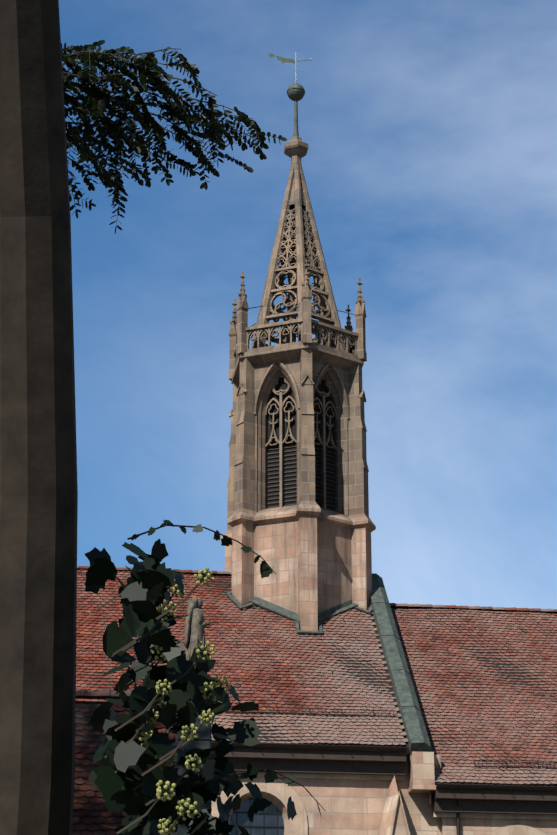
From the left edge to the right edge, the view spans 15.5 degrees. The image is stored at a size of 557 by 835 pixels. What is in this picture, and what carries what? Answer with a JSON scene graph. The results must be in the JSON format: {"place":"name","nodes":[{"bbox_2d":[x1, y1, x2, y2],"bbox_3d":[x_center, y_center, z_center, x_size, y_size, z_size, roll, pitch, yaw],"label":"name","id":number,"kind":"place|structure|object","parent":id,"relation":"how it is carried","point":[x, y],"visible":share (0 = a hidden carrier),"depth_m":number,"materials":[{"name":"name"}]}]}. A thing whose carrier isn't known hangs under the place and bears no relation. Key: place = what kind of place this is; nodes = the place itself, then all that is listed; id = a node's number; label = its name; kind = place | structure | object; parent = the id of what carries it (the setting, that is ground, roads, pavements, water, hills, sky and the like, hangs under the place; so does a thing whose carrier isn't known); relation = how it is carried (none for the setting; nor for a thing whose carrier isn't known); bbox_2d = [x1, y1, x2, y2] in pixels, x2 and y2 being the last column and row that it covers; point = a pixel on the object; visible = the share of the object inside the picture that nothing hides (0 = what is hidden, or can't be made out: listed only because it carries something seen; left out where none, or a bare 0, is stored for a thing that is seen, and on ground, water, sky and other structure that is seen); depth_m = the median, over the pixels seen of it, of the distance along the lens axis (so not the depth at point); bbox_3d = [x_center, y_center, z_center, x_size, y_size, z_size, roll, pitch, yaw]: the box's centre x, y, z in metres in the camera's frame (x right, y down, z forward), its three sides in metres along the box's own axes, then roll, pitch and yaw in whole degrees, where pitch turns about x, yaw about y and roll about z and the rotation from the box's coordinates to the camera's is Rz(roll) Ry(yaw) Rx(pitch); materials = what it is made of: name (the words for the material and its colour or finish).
{"place":"outdoors","nodes":[
{"label":"outdoors","id":0,"kind":"place"},
{"bbox_2d":[76,690,131,698],"bbox_3d":[-12.881,4.573,34.655,21.632,0.130,0.269,1,-20,-2],"label":"gutter","id":1,"kind":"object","parent":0,"point":[86,694],"depth_m":34.99,"materials":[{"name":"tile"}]},
{"bbox_2d":[184,597,209,659],"bbox_3d":[-1.401,3.758,35.417,0.442,1.348,0.407,3,-21,-7],"label":"statue","id":2,"kind":"object","parent":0,"point":[196,624],"visible":0.81,"depth_m":35.32,"materials":[{"name":"stone"}]},
{"bbox_2d":[76,571,408,747],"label":"roof tiles","id":3,"kind":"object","parent":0,"point":[354,672],"depth_m":57.77,"materials":[{"name":"brown tile"}]},
{"bbox_2d":[220,136,375,630],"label":"tower","id":4,"kind":"structure","parent":0,"point":[313,553],"depth_m":63.17,"materials":[{"name":"beige stone"}]},
{"bbox_2d":[287,83,304,136],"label":"finial","id":5,"kind":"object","parent":4,"relation":"on","point":[295,92],"visible":0.94,"depth_m":68.42,"materials":[{"name":"grey metal"}]},
{"bbox_2d":[269,52,311,82],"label":"weather vane","id":6,"kind":"object","parent":5,"relation":"attached to","point":[282,59],"visible":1,"depth_m":68.97,"materials":[{"name":"green metal"}]},
{"bbox_2d":[226,591,371,633],"bbox_3d":[0.685,6.049,61.568,4.607,1.784,3.510,3,-21,-7],"label":"flashing","id":7,"kind":"object","parent":4,"relation":"attached to","point":[322,616],"visible":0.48,"depth_m":60.79,"materials":[{"name":"green metal"}]},
{"bbox_2d":[267,442,334,510],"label":"louvres","id":8,"kind":"object","parent":4,"relation":"attached to","point":[296,479],"visible":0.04,"depth_m":62.80,"materials":[{"name":"brown wood"}]},
{"bbox_2d":[59,0,556,608],"label":"sky","id":9,"kind":"structure","parent":0,"point":[428,127],"materials":[{"name":"blue"}]},
{"bbox_2d":[211,748,556,834],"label":"walls","id":10,"kind":"structure","parent":0,"point":[353,807],"depth_m":54.49,"materials":[{"name":"stone"}]},
{"bbox_2d":[76,568,407,744],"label":"roof","id":11,"kind":"structure","parent":10,"relation":"attached to","point":[321,675],"depth_m":57.87,"materials":[{"name":"tile"}]},
{"bbox_2d":[77,565,231,573],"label":"roof ridge","id":12,"kind":"structure","parent":11,"relation":"on","point":[185,571],"depth_m":62.28,"materials":[{"name":"tile"}]},
{"bbox_2d":[230,799,283,834],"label":"window glass","id":13,"kind":"object","parent":10,"relation":"in","point":[269,819],"visible":0.23,"depth_m":54.27,"materials":[{"name":"glass"}]},
{"bbox_2d":[233,798,283,834],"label":"window bars","id":14,"kind":"object","parent":10,"relation":"attached to","point":[263,826],"depth_m":54.25,"materials":[{"name":"black metal"}]},
{"bbox_2d":[211,777,545,834],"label":"window surround","id":15,"kind":"object","parent":10,"relation":"attached to","point":[281,790],"visible":0.23,"depth_m":54.24,"materials":[{"name":"stone"}]},
{"bbox_2d":[211,747,556,834],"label":"eaves","id":16,"kind":"object","parent":10,"relation":"attached to","point":[393,763],"depth_m":54.45,"materials":[{"name":"beige stone"}]},
{"bbox_2d":[211,742,556,834],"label":"gutters","id":17,"kind":"object","parent":10,"relation":"attached to","point":[460,787],"visible":0.5,"depth_m":54.35,"materials":[{"name":"brown"}]},
{"bbox_2d":[370,573,430,753],"bbox_3d":[3.252,7.618,59.322,0.567,7.872,8.240,3,-21,-7],"label":"gable coping","id":18,"kind":"object","parent":10,"relation":"attached to","point":[407,701],"visible":0.94,"depth_m":57.96,"materials":[{"name":"green metal"}]},
{"bbox_2d":[391,608,556,784],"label":"roof","id":19,"kind":"structure","parent":10,"relation":"attached to","point":[504,733],"depth_m":58.90,"materials":[{"name":"brown tile"}]},
{"bbox_2d":[225,619,556,768],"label":"roof iron","id":20,"kind":"object","parent":19,"relation":"on","point":[237,711],"visible":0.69,"depth_m":55.58,"materials":[{"name":"grey"}]},
{"bbox_2d":[389,603,556,611],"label":"roof ridge","id":21,"kind":"structure","parent":0,"point":[472,607],"depth_m":63.15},
{"bbox_2d":[391,606,556,786],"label":"roof tiles","id":22,"kind":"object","parent":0,"point":[527,684],"depth_m":59.61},
{"label":"ground","id":23,"kind":"structure","parent":0,"visible":0},
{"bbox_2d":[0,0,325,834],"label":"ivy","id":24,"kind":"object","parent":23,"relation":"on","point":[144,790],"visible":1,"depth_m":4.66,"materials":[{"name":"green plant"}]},
{"bbox_2d":[61,40,286,233],"bbox_3d":[-3.876,-1.614,12.199,7.993,15.911,5.243,-9,-22,23],"label":"robinia","id":25,"kind":"object","parent":23,"relation":"on","point":[94,103],"visible":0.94,"depth_m":10.97,"materials":[{"name":"green plant"}]},
{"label":"foreground walls","id":26,"kind":"object","parent":23,"relation":"on","visible":0},
{"bbox_2d":[75,701,177,834],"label":"roof tiles","id":27,"kind":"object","parent":26,"relation":"on","point":[87,705],"depth_m":34.34,"materials":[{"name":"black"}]},
{"bbox_2d":[72,704,173,834],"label":"roof","id":28,"kind":"structure","parent":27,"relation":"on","point":[94,819],"depth_m":32.93,"materials":[{"name":"tile"}]},
{"bbox_2d":[175,712,211,834],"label":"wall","id":29,"kind":"structure","parent":26,"relation":"attached to","point":[203,739],"depth_m":33.80,"materials":[{"name":"beige stone"}]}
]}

